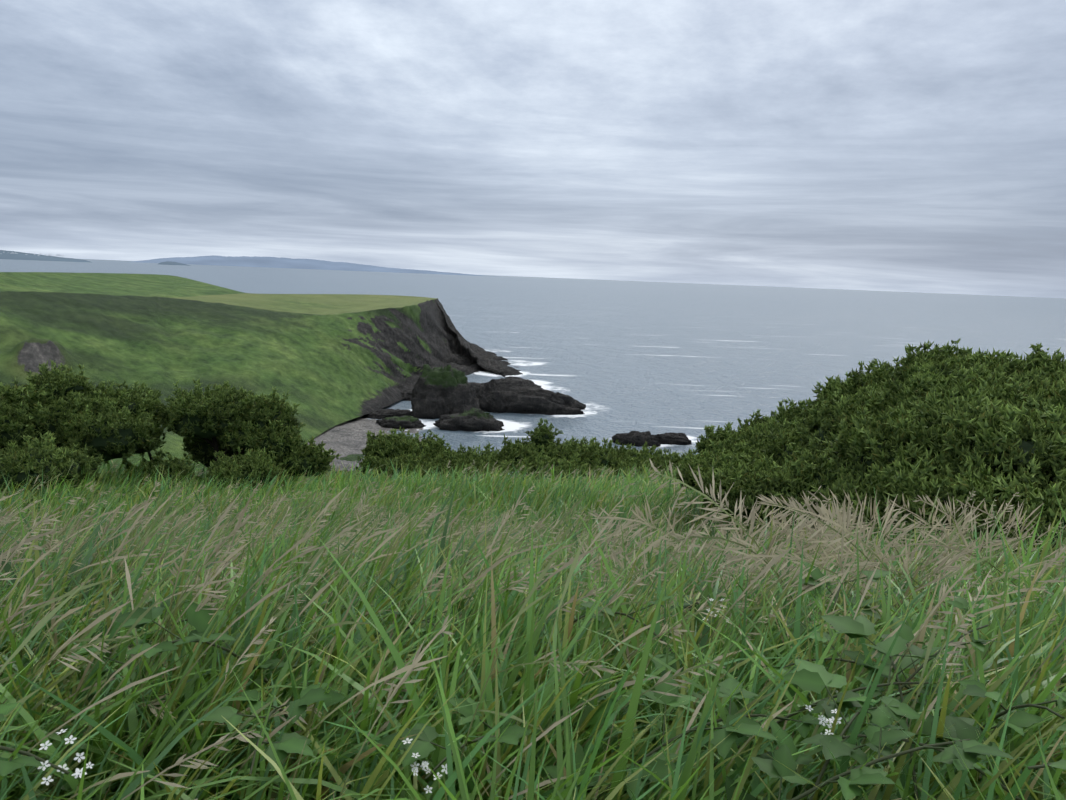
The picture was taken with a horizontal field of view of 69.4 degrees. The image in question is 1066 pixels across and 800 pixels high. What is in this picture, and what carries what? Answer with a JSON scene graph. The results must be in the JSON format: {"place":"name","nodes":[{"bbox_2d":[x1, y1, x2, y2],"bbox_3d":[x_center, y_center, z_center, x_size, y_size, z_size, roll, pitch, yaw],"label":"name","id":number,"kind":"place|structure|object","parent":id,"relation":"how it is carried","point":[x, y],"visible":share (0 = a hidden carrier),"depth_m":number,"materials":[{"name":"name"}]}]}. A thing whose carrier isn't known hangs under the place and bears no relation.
{"place":"outdoors","nodes":[
{"label":"outdoors","id":0,"kind":"place"},
{"bbox_2d":[0,250,89,261],"bbox_3d":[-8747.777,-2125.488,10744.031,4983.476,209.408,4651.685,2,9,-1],"label":"coast","id":1,"kind":"structure","parent":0,"point":[21,256],"depth_m":10948.87},
{"bbox_2d":[3,252,63,256],"bbox_3d":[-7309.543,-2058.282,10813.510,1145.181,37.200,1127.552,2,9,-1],"label":"town houses","id":2,"kind":"structure","parent":1,"relation":"on","point":[38,255],"depth_m":10975.07,"materials":[{"name":"white"}]},
{"bbox_2d":[159,261,190,265],"bbox_3d":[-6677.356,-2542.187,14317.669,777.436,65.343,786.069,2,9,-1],"label":"island","id":3,"kind":"structure","parent":0,"point":[169,263],"depth_m":14147.60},
{"bbox_2d":[0,272,522,474],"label":"headland terrain","id":4,"kind":"structure","parent":0,"point":[328,361],"depth_m":270.70,"materials":[{"name":"green plant"}]},
{"bbox_2d":[131,255,498,276],"bbox_3d":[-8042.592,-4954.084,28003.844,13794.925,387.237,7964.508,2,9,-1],"label":"hills","id":5,"kind":"structure","parent":0,"point":[268,262],"depth_m":26681.57,"materials":[{"name":"grey"}]},
{"bbox_2d":[327,454,364,476],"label":"hill terrain","id":6,"kind":"structure","parent":0,"point":[352,457],"depth_m":204.42,"materials":[{"name":"green plant"}]},
{"bbox_2d":[0,360,341,494],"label":"gorse bushes","id":7,"kind":"object","parent":6,"relation":"on","point":[60,420],"visible":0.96,"depth_m":15.04,"materials":[{"name":"green plant"}]},
{"bbox_2d":[38,598,841,792],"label":"wild flowers","id":8,"kind":"object","parent":6,"relation":"on","point":[78,771],"visible":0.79,"depth_m":1.45,"materials":[{"name":"white plant"}]},
{"bbox_2d":[356,418,704,482],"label":"gorse bushes","id":9,"kind":"object","parent":6,"relation":"on","point":[542,448],"visible":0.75,"depth_m":20.72,"materials":[{"name":"green plant"}]},
{"bbox_2d":[0,455,1065,799],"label":"grass","id":10,"kind":"structure","parent":6,"relation":"on","point":[106,727],"depth_m":2.03,"materials":[{"name":"green plant"}]},
{"bbox_2d":[0,457,1065,799],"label":"grass seed heads","id":11,"kind":"object","parent":6,"relation":"on","point":[876,557],"depth_m":2.62,"materials":[{"name":"plant"}]},
{"bbox_2d":[0,562,1065,799],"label":"bramble leaves","id":12,"kind":"object","parent":6,"relation":"on","point":[810,676],"visible":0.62,"depth_m":1.58,"materials":[{"name":"green plant"}]},
{"bbox_2d":[674,338,1065,566],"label":"gorse thicket","id":13,"kind":"object","parent":6,"relation":"on","point":[960,424],"visible":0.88,"depth_m":7.50,"materials":[{"name":"green plant"}]},
{"bbox_2d":[308,416,426,470],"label":"beach ground","id":14,"kind":"structure","parent":0,"point":[346,438],"depth_m":232.18,"materials":[{"name":"grey gravel"}]},
{"bbox_2d":[363,409,411,418],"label":"shore boulders","id":15,"kind":"object","parent":14,"relation":"on","point":[381,414],"visible":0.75,"depth_m":273.56,"materials":[{"name":"grey stone"}]},
{"bbox_2d":[376,415,425,428],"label":"rock","id":16,"kind":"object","parent":14,"relation":"on","point":[402,422],"depth_m":256.35,"materials":[{"name":"black stone"}]},
{"bbox_2d":[0,259,1065,477],"label":"sea water","id":17,"kind":"structure","parent":0,"point":[691,361],"depth_m":869.54,"materials":[{"name":"grey liquid"}]},
{"bbox_2d":[401,389,411,400],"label":"shelf rock","id":18,"kind":"object","parent":17,"relation":"in","point":[406,394],"visible":0.15,"depth_m":313.08,"materials":[{"name":"grey stone"}]},
{"bbox_2d":[411,364,480,418],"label":"sea stack","id":19,"kind":"object","parent":17,"relation":"in","point":[437,392],"visible":0.85,"depth_m":276.98,"materials":[{"name":"grey stone"}]},
{"bbox_2d":[433,408,504,431],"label":"rock","id":20,"kind":"object","parent":17,"relation":"in","point":[474,419],"visible":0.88,"depth_m":256.65,"materials":[{"name":"grey stone"}]},
{"bbox_2d":[476,379,505,412],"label":"rock","id":21,"kind":"object","parent":17,"relation":"in","point":[490,394],"visible":0.6,"depth_m":292.12,"materials":[{"name":"grey stone"}]},
{"bbox_2d":[468,378,542,389],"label":"reef shelf","id":22,"kind":"object","parent":17,"relation":"in","point":[509,382],"visible":0.33,"depth_m":340.60,"materials":[{"name":"grey stone"}]},
{"bbox_2d":[488,387,584,414],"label":"reef","id":23,"kind":"object","parent":17,"relation":"in","point":[527,400],"visible":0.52,"depth_m":293.13},
{"bbox_2d":[575,399,585,409],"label":"rock","id":24,"kind":"object","parent":17,"relation":"in","point":[581,406],"visible":0.21,"depth_m":308.72,"materials":[{"name":"grey stone"}]},
{"bbox_2d":[611,431,660,446],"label":"offshore rock","id":25,"kind":"object","parent":17,"relation":"in","point":[637,438],"visible":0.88,"depth_m":243.85,"materials":[{"name":"black stone"}]},
{"bbox_2d":[652,432,691,444],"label":"offshore rock","id":26,"kind":"object","parent":17,"relation":"in","point":[671,438],"visible":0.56,"depth_m":248.13,"materials":[{"name":"black stone"}]},
{"bbox_2d":[0,0,1065,297],"label":"sky","id":27,"kind":"structure","parent":0,"point":[919,146],"materials":[{"name":"grey"}]}
]}

